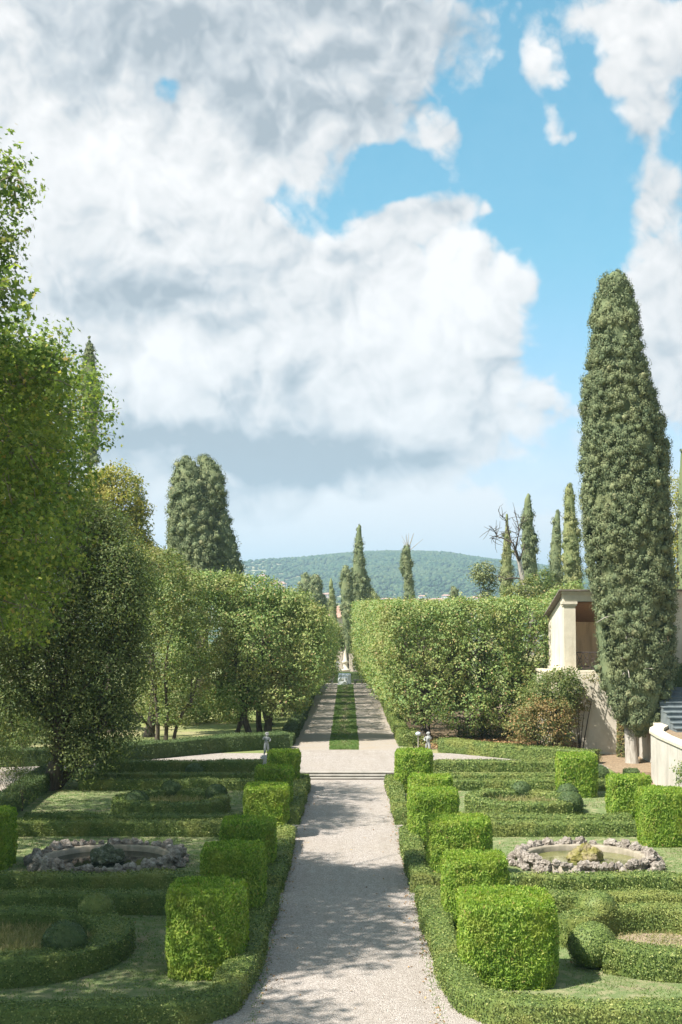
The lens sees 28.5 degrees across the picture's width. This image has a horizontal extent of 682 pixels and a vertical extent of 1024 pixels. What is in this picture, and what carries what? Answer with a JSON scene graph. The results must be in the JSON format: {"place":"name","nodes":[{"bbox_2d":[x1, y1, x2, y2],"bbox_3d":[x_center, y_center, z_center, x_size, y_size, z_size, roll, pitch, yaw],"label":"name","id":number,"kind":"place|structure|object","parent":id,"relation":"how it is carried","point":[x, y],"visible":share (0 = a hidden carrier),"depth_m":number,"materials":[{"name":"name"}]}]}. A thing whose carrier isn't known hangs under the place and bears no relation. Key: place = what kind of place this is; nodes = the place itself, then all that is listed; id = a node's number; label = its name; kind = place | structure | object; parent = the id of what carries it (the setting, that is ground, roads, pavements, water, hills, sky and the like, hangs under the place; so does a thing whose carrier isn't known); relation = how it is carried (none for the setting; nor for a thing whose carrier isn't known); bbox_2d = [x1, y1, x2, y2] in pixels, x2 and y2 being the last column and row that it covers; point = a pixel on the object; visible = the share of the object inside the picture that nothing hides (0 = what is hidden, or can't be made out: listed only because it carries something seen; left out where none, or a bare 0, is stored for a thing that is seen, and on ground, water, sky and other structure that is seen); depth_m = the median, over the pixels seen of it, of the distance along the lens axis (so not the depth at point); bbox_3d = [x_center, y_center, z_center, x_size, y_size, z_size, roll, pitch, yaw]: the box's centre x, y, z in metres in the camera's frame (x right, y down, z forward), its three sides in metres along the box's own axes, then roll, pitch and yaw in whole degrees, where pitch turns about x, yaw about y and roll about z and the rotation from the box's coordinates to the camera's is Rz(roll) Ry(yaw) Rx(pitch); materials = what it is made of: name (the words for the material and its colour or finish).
{"place":"outdoors","nodes":[
{"label":"outdoors","id":0,"kind":"place"},
{"bbox_2d":[0,919,92,951],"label":"tall grass","id":1,"kind":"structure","parent":0,"point":[27,935],"depth_m":31.19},
{"bbox_2d":[21,558,546,642],"bbox_3d":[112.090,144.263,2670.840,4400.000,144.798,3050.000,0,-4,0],"label":"hills","id":2,"kind":"structure","parent":0,"point":[252,570],"depth_m":2027.49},
{"bbox_2d":[59,549,676,628],"bbox_3d":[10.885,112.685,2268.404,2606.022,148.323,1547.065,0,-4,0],"label":"woodland","id":3,"kind":"object","parent":2,"relation":"on","point":[382,567],"visible":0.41,"depth_m":2347.17,"materials":[{"name":"plant"}]},
{"bbox_2d":[1,753,608,768],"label":"cross path","id":4,"kind":"structure","parent":0,"point":[252,756],"depth_m":67.01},
{"bbox_2d":[4,641,613,779],"bbox_3d":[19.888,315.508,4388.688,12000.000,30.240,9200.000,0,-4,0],"label":"ground","id":5,"kind":"structure","parent":0,"point":[208,728],"depth_m":83.45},
{"bbox_2d":[0,234,40,345],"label":"plane tree","id":6,"kind":"object","parent":5,"relation":"on","point":[5,270],"visible":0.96,"depth_m":31.43,"materials":[{"name":"green plant"}]},
{"bbox_2d":[0,738,47,808],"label":"yew bush","id":7,"kind":"object","parent":5,"relation":"on","point":[16,773],"visible":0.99,"depth_m":46.47,"materials":[{"name":"green plant"}]},
{"bbox_2d":[0,123,100,636],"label":"plane tree","id":8,"kind":"object","parent":5,"relation":"on","point":[34,380],"visible":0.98,"depth_m":33.22,"materials":[{"name":"green plant"}]},
{"bbox_2d":[0,311,123,654],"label":"plane tree","id":9,"kind":"object","parent":5,"relation":"on","point":[73,406],"visible":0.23,"depth_m":46.33,"materials":[{"name":"green plant"}]},
{"bbox_2d":[0,466,166,790],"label":"dark broadleaf tree","id":10,"kind":"object","parent":5,"relation":"on","point":[115,579],"visible":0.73,"depth_m":56.97,"materials":[{"name":"green plant"}]},
{"bbox_2d":[78,336,102,607],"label":"cypress","id":11,"kind":"object","parent":5,"relation":"on","point":[89,349],"visible":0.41,"depth_m":100.55,"materials":[{"name":"green plant"}]},
{"bbox_2d":[70,458,165,732],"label":"yellowing tree","id":12,"kind":"object","parent":5,"relation":"on","point":[127,494],"visible":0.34,"depth_m":81.60,"materials":[{"name":"green plant"}]},
{"bbox_2d":[0,730,289,766],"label":"boxwood hedge","id":13,"kind":"object","parent":5,"relation":"on","point":[210,744],"visible":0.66,"depth_m":68.12,"materials":[{"name":"green plant"}]},
{"bbox_2d":[122,543,199,736],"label":"broadleaf tree","id":14,"kind":"object","parent":5,"relation":"on","point":[155,549],"visible":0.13,"depth_m":78.19,"materials":[{"name":"green plant"}]},
{"bbox_2d":[118,545,217,740],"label":"multi stem tree","id":15,"kind":"object","parent":5,"relation":"on","point":[172,592],"visible":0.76,"depth_m":72.41,"materials":[{"name":"green plant"}]},
{"bbox_2d":[136,678,210,725],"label":"shrub","id":16,"kind":"object","parent":5,"relation":"on","point":[201,708],"visible":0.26,"depth_m":87.02,"materials":[{"name":"green plant"}]},
{"bbox_2d":[98,758,262,771],"bbox_3d":[-7.367,11.692,61.747,7.606,0.770,0.855,0,-4,0],"label":"boxwood hedge","id":17,"kind":"object","parent":5,"relation":"on","point":[219,765],"visible":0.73,"depth_m":61.45,"materials":[{"name":"green plant"}]},
{"bbox_2d":[164,453,247,699],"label":"cypress","id":18,"kind":"object","parent":5,"relation":"on","point":[199,523],"visible":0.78,"depth_m":111.13,"materials":[{"name":"green plant"}]},
{"bbox_2d":[142,565,335,732],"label":"hornbeam","id":19,"kind":"object","parent":5,"relation":"on","point":[310,609],"visible":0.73,"depth_m":75.16,"materials":[{"name":"green plant"}]},
{"bbox_2d":[206,584,310,732],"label":"hornbeam","id":20,"kind":"object","parent":5,"relation":"on","point":[225,703],"visible":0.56,"depth_m":75.32,"materials":[{"name":"green plant"}]},
{"bbox_2d":[337,564,355,668],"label":"cypress","id":21,"kind":"object","parent":5,"relation":"on","point":[346,577],"visible":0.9,"depth_m":159.13,"materials":[{"name":"green plant"}]},
{"bbox_2d":[351,524,375,627],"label":"cypress","id":22,"kind":"object","parent":5,"relation":"on","point":[362,585],"visible":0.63,"depth_m":164.32,"materials":[{"name":"green plant"}]},
{"bbox_2d":[362,596,432,703],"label":"hornbeam","id":23,"kind":"object","parent":5,"relation":"on","point":[367,674],"visible":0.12,"depth_m":101.00,"materials":[{"name":"green plant"}]},
{"bbox_2d":[367,597,439,713],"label":"hornbeam","id":24,"kind":"object","parent":5,"relation":"on","point":[374,638],"visible":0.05,"depth_m":92.92,"materials":[{"name":"green plant"}]},
{"bbox_2d":[398,533,422,599],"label":"cypress","id":25,"kind":"object","parent":5,"relation":"on","point":[406,563],"visible":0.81,"depth_m":149.51,"materials":[{"name":"green plant"}]},
{"bbox_2d":[371,597,453,725],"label":"hornbeam","id":26,"kind":"object","parent":5,"relation":"on","point":[378,678],"visible":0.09,"depth_m":85.93,"materials":[{"name":"green plant"}]},
{"bbox_2d":[364,592,550,740],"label":"hornbeam","id":27,"kind":"object","parent":5,"relation":"on","point":[490,615],"visible":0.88,"depth_m":74.41,"materials":[{"name":"green plant"}]},
{"bbox_2d":[404,682,529,748],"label":"planting bed","id":28,"kind":"object","parent":5,"relation":"on","point":[436,729],"visible":0.12,"depth_m":84.90,"materials":[{"name":"green plant"}]},
{"bbox_2d":[379,595,481,735],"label":"hornbeam","id":29,"kind":"object","parent":28,"relation":"on","point":[388,649],"visible":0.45,"depth_m":75.26,"materials":[{"name":"green plant"}]},
{"bbox_2d":[465,560,500,644],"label":"young tree","id":30,"kind":"object","parent":28,"relation":"on","point":[479,575],"visible":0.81,"depth_m":107.58,"materials":[{"name":"green plant"}]},
{"bbox_2d":[435,591,534,734],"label":"hornbeam","id":31,"kind":"object","parent":28,"relation":"on","point":[476,640],"visible":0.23,"depth_m":76.42,"materials":[{"name":"green plant"}]},
{"bbox_2d":[446,708,530,739],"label":"shrub","id":32,"kind":"object","parent":28,"relation":"on","point":[480,731],"visible":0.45,"depth_m":75.90,"materials":[{"name":"green plant"}]},
{"bbox_2d":[473,593,552,732],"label":"hornbeam","id":33,"kind":"object","parent":28,"relation":"on","point":[546,603],"visible":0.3,"depth_m":75.80,"materials":[{"name":"green plant"}]},
{"bbox_2d":[499,566,564,654],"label":"broadleaf tree","id":34,"kind":"object","parent":28,"relation":"on","point":[545,583],"visible":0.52,"depth_m":103.39,"materials":[{"name":"green plant"}]},
{"bbox_2d":[433,758,555,772],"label":"boxwood hedge","id":35,"kind":"object","parent":5,"relation":"on","point":[483,765],"visible":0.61,"depth_m":61.37,"materials":[{"name":"green plant"}]},
{"bbox_2d":[496,514,515,694],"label":"cypress","id":36,"kind":"object","parent":5,"relation":"on","point":[506,559],"visible":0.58,"depth_m":119.57,"materials":[{"name":"green plant"}]},
{"bbox_2d":[479,504,536,654],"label":"dead tree","id":37,"kind":"object","parent":5,"relation":"on","point":[519,563],"visible":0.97,"depth_m":109.84,"materials":[{"name":"brown plant"}]},
{"bbox_2d":[437,737,601,762],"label":"boxwood hedge","id":38,"kind":"object","parent":5,"relation":"on","point":[473,747],"visible":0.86,"depth_m":66.81,"materials":[{"name":"green plant"}]},
{"bbox_2d":[515,493,540,615],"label":"cypress","id":39,"kind":"object","parent":5,"relation":"on","point":[529,538],"visible":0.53,"depth_m":114.53,"materials":[{"name":"green plant"}]},
{"bbox_2d":[501,688,579,746],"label":"shrub","id":40,"kind":"object","parent":5,"relation":"on","point":[555,728],"visible":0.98,"depth_m":66.16,"materials":[{"name":"green plant"}]},
{"bbox_2d":[517,665,588,745],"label":"shrub","id":41,"kind":"object","parent":5,"relation":"on","point":[557,676],"visible":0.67,"depth_m":67.41,"materials":[{"name":"green plant"}]},
{"bbox_2d":[546,509,563,589],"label":"cypress","id":42,"kind":"object","parent":5,"relation":"on","point":[554,553],"visible":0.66,"depth_m":111.58,"materials":[{"name":"green plant"}]},
{"bbox_2d":[558,483,584,588],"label":"cypress","id":43,"kind":"object","parent":5,"relation":"on","point":[570,556],"visible":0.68,"depth_m":104.55,"materials":[{"name":"green plant"}]},
{"bbox_2d":[559,671,617,753],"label":"terrace wall","id":44,"kind":"structure","parent":5,"relation":"on","point":[601,731],"depth_m":68.53,"materials":[{"name":"beige paint"}]},
{"bbox_2d":[600,754,653,784],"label":"gravel path","id":45,"kind":"structure","parent":5,"relation":"on","point":[615,763],"depth_m":64.12,"materials":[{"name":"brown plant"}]},
{"bbox_2d":[575,268,681,763],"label":"giant cypress","id":46,"kind":"object","parent":5,"relation":"on","point":[625,503],"visible":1,"depth_m":64.23,"materials":[{"name":"green plant"}]},
{"bbox_2d":[637,722,681,786],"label":"garden wall","id":47,"kind":"structure","parent":5,"relation":"on","point":[659,748],"depth_m":57.47,"materials":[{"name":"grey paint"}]},
{"bbox_2d":[674,448,681,588],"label":"cypress","id":48,"kind":"object","parent":5,"relation":"on","point":[679,525],"visible":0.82,"depth_m":84.92,"materials":[{"name":"green plant"}]},
{"bbox_2d":[0,780,681,1023],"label":"garden lawn","id":49,"kind":"structure","parent":0,"point":[46,992],"depth_m":29.69,"materials":[{"name":"plant"}]},
{"bbox_2d":[0,805,18,870],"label":"thuja block","id":50,"kind":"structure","parent":49,"relation":"on","point":[8,830],"depth_m":40.38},
{"bbox_2d":[0,763,63,812],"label":"boxwood hedge","id":51,"kind":"object","parent":49,"relation":"on","point":[41,770],"visible":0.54,"depth_m":54.23,"materials":[{"name":"green plant"}]},
{"bbox_2d":[0,903,135,988],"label":"boxwood hedge","id":52,"kind":"object","parent":49,"relation":"on","point":[110,943],"visible":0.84,"depth_m":29.21,"materials":[{"name":"green plant"}]},
{"bbox_2d":[40,919,88,949],"bbox_3d":[-6.027,9.324,29.275,1.051,0.887,1.027,0,-4,0],"label":"boxwood ball","id":53,"kind":"object","parent":52,"relation":"on","point":[67,934],"visible":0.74,"depth_m":28.98,"materials":[{"name":"green plant"}]},
{"bbox_2d":[77,892,116,914],"bbox_3d":[-5.897,9.609,32.468,0.971,0.840,0.981,0,-4,0],"label":"boxwood ball","id":54,"kind":"object","parent":52,"relation":"in","point":[93,902],"visible":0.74,"depth_m":32.21,"materials":[{"name":"green plant"}]},
{"bbox_2d":[0,886,168,915],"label":"boxwood hedge","id":55,"kind":"object","parent":49,"relation":"on","point":[144,901],"visible":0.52,"depth_m":34.43,"materials":[{"name":"green plant"}]},
{"bbox_2d":[23,837,189,872],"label":"rock pond","id":56,"kind":"structure","parent":49,"relation":"on","point":[118,854],"depth_m":41.07,"materials":[{"name":"grey stone"}]},
{"bbox_2d":[23,810,243,821],"bbox_3d":[-6.678,10.961,48.007,9.287,0.575,0.836,0,-4,0],"label":"boxwood hedge","id":57,"kind":"object","parent":49,"relation":"on","point":[74,815],"visible":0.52,"depth_m":47.80,"materials":[{"name":"green plant"}]},
{"bbox_2d":[0,884,280,1023],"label":"boxwood hedge","id":58,"kind":"object","parent":49,"relation":"on","point":[235,978],"visible":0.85,"depth_m":25.43,"materials":[{"name":"green plant"}]},
{"bbox_2d":[0,867,284,891],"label":"boxwood hedge","id":59,"kind":"object","parent":49,"relation":"on","point":[150,878],"visible":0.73,"depth_m":37.08,"materials":[{"name":"green plant"}]},
{"bbox_2d":[16,817,290,836],"bbox_3d":[-6.566,10.805,46.143,9.735,0.655,0.901,0,-4,0],"label":"boxwood hedge","id":60,"kind":"object","parent":49,"relation":"on","point":[117,827],"visible":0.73,"depth_m":45.89,"materials":[{"name":"green plant"}]},
{"bbox_2d":[78,776,254,790],"bbox_3d":[-6.942,11.573,57.302,8.496,0.611,0.825,0,-4,0],"label":"boxwood hedge","id":61,"kind":"object","parent":49,"relation":"on","point":[121,784],"visible":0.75,"depth_m":57.03,"materials":[{"name":"green plant"}]},
{"bbox_2d":[110,786,230,813],"bbox_3d":[-6.477,11.116,51.374,4.565,0.747,4.649,0,-4,0],"label":"boxwood hedge","id":62,"kind":"object","parent":49,"relation":"on","point":[218,803],"visible":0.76,"depth_m":49.94,"materials":[{"name":"green plant"}]},
{"bbox_2d":[96,771,254,779],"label":"boxwood hedge","id":63,"kind":"object","parent":49,"relation":"on","point":[178,774],"visible":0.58,"depth_m":59.38,"materials":[{"name":"green plant"}]},
{"bbox_2d":[164,874,249,981],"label":"thuja block","id":64,"kind":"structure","parent":49,"relation":"on","point":[207,926],"depth_m":28.48,"materials":[{"name":"plant"}]},
{"bbox_2d":[199,839,267,908],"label":"thuja block","id":65,"kind":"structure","parent":49,"relation":"on","point":[238,859],"depth_m":33.02,"materials":[{"name":"plant"}]},
{"bbox_2d":[218,813,277,864],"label":"thuja block","id":66,"kind":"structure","parent":49,"relation":"on","point":[251,827],"depth_m":38.62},
{"bbox_2d":[242,780,289,826],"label":"thuja block","id":67,"kind":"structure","parent":49,"relation":"on","point":[262,798],"depth_m":45.38,"materials":[{"name":"plant"}]},
{"bbox_2d":[254,763,293,801],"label":"thuja block","id":68,"kind":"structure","parent":49,"relation":"on","point":[268,772],"depth_m":50.38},
{"bbox_2d":[265,824,296,892],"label":"boxwood hedge","id":69,"kind":"object","parent":49,"relation":"on","point":[285,836],"visible":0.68,"depth_m":40.40,"materials":[{"name":"green plant"}]},
{"bbox_2d":[266,748,301,780],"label":"thuja block","id":70,"kind":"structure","parent":49,"relation":"on","point":[284,756],"depth_m":56.42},
{"bbox_2d":[289,773,310,824],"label":"boxwood hedge","id":71,"kind":"object","parent":49,"relation":"on","point":[301,788],"visible":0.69,"depth_m":52.17,"materials":[{"name":"green plant"}]},
{"bbox_2d":[384,773,407,824],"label":"boxwood hedge","id":72,"kind":"object","parent":49,"relation":"on","point":[394,790],"visible":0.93,"depth_m":51.64,"materials":[{"name":"green plant"}]},
{"bbox_2d":[394,746,433,792],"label":"thuja block","id":73,"kind":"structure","parent":49,"relation":"on","point":[408,760],"depth_m":56.30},
{"bbox_2d":[398,825,434,892],"bbox_3d":[2.235,10.464,40.987,0.828,0.645,8.081,0,-4,0],"label":"boxwood hedge","id":74,"kind":"object","parent":49,"relation":"on","point":[412,851],"visible":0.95,"depth_m":39.46,"materials":[{"name":"green plant"}]},
{"bbox_2d":[406,771,453,798],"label":"thuja block","id":75,"kind":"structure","parent":49,"relation":"on","point":[415,778],"depth_m":48.51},
{"bbox_2d":[405,785,459,848],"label":"thuja block","id":76,"kind":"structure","parent":49,"relation":"on","point":[423,803],"depth_m":43.57,"materials":[{"name":"plant"}]},
{"bbox_2d":[425,812,492,873],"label":"thuja block","id":77,"kind":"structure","parent":49,"relation":"on","point":[460,830],"depth_m":38.33,"materials":[{"name":"plant"}]},
{"bbox_2d":[440,848,509,934],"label":"thuja block","id":78,"kind":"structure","parent":49,"relation":"on","point":[459,867],"depth_m":32.41,"materials":[{"name":"plant"}]},
{"bbox_2d":[433,770,554,779],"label":"boxwood hedge","id":79,"kind":"object","parent":49,"relation":"on","point":[506,776],"visible":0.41,"depth_m":59.33,"materials":[{"name":"green plant"}]},
{"bbox_2d":[455,883,559,990],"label":"thuja block","id":80,"kind":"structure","parent":49,"relation":"on","point":[507,938],"depth_m":27.78,"materials":[{"name":"plant"}]},
{"bbox_2d":[403,817,636,836],"bbox_3d":[6.237,10.795,46.064,8.241,0.652,0.915,0,-4,0],"label":"boxwood hedge","id":81,"kind":"object","parent":49,"relation":"on","point":[554,827],"visible":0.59,"depth_m":45.83,"materials":[{"name":"green plant"}]},
{"bbox_2d":[464,788,583,814],"bbox_3d":[6.978,11.108,51.306,4.570,0.743,4.594,0,-4,0],"label":"boxwood hedge","id":82,"kind":"object","parent":49,"relation":"on","point":[477,800],"visible":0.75,"depth_m":49.90,"materials":[{"name":"green plant"}]},
{"bbox_2d":[452,776,605,790],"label":"boxwood hedge","id":83,"kind":"object","parent":49,"relation":"on","point":[474,784],"visible":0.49,"depth_m":56.98,"materials":[{"name":"green plant"}]},
{"bbox_2d":[409,869,681,891],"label":"boxwood hedge","id":84,"kind":"object","parent":49,"relation":"on","point":[605,880],"visible":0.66,"depth_m":37.02,"materials":[{"name":"green plant"}]},
{"bbox_2d":[459,811,631,820],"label":"boxwood hedge","id":85,"kind":"object","parent":49,"relation":"on","point":[547,816],"visible":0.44,"depth_m":47.73,"materials":[{"name":"green plant"}]},
{"bbox_2d":[413,884,681,1023],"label":"boxwood hedge","id":86,"kind":"object","parent":49,"relation":"on","point":[462,987],"visible":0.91,"depth_m":25.49,"materials":[{"name":"green plant"}]},
{"bbox_2d":[554,750,598,797],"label":"thuja block","id":87,"kind":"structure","parent":49,"relation":"on","point":[579,770],"depth_m":54.96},
{"bbox_2d":[507,836,665,873],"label":"rock pond","id":88,"kind":"structure","parent":49,"relation":"on","point":[569,854],"depth_m":41.15,"materials":[{"name":"grey stone"}]},
{"bbox_2d":[566,921,616,968],"bbox_3d":[5.535,9.522,29.604,1.168,1.000,1.165,0,-4,0],"label":"boxwood ball","id":89,"kind":"object","parent":49,"relation":"on","point":[586,940],"visible":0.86,"depth_m":29.25,"materials":[{"name":"green plant"}]},
{"bbox_2d":[546,887,681,915],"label":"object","id":90,"kind":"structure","parent":49,"relation":"on","point":[565,900],"depth_m":34.37,"materials":[{"name":"green plant"}]},
{"bbox_2d":[557,900,681,982],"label":"boxwood hedge","id":91,"kind":"object","parent":49,"relation":"on","point":[648,961],"visible":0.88,"depth_m":31.07,"materials":[{"name":"green plant"}]},
{"bbox_2d":[575,889,617,917],"bbox_3d":[6.200,9.619,32.605,1.050,0.915,1.070,0,-4,0],"label":"boxwood ball","id":92,"kind":"object","parent":91,"relation":"in","point":[598,900],"visible":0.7,"depth_m":32.33,"materials":[{"name":"green plant"}]},
{"bbox_2d":[604,771,651,819],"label":"thuja block","id":93,"kind":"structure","parent":49,"relation":"on","point":[620,792],"depth_m":49.39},
{"bbox_2d":[634,784,681,847],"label":"thuja block","id":94,"kind":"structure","parent":49,"relation":"on","point":[658,818],"depth_m":43.89,"materials":[{"name":"plant"}]},
{"bbox_2d":[0,0,681,569],"label":"sky","id":95,"kind":"structure","parent":0,"point":[347,257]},
{"bbox_2d":[291,683,400,749],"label":"alley","id":96,"kind":"structure","parent":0,"point":[374,731],"depth_m":88.10,"materials":[{"name":"gravel"}]},
{"bbox_2d":[329,685,358,749],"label":"grass strip","id":97,"kind":"object","parent":96,"relation":"on","point":[342,688],"depth_m":97.25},
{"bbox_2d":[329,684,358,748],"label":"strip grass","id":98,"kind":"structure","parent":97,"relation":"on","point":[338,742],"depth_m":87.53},
{"bbox_2d":[252,780,440,988],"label":"gravel path","id":99,"kind":"structure","parent":0,"point":[341,901],"depth_m":35.42,"materials":[{"name":"gravel"}]},
{"bbox_2d":[213,988,481,1023],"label":"path flare","id":100,"kind":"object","parent":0,"point":[342,1006],"visible":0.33,"depth_m":26.44,"materials":[{"name":"gravel"}]},
{"bbox_2d":[300,750,395,770],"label":"path landing","id":101,"kind":"object","parent":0,"point":[347,760],"visible":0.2,"depth_m":65.71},
{"bbox_2d":[300,771,396,779],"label":"garden steps","id":102,"kind":"structure","parent":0,"point":[346,775],"depth_m":60.82,"materials":[{"name":"stone"}]},
{"bbox_2d":[512,655,548,723],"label":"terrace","id":103,"kind":"structure","parent":0,"point":[541,664],"depth_m":84.10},
{"bbox_2d":[543,589,681,670],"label":"garden loggia","id":104,"kind":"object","parent":103,"relation":"on","point":[570,614],"visible":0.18,"depth_m":70.85,"materials":[{"name":"beige paint"}]},
{"bbox_2d":[665,729,681,738],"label":"terrace","id":105,"kind":"structure","parent":0,"point":[675,734],"depth_m":60.25,"materials":[{"name":"beige stone"}]},
{"bbox_2d":[659,687,681,731],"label":"stone stair","id":106,"kind":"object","parent":105,"relation":"on","point":[670,711],"visible":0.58,"depth_m":63.33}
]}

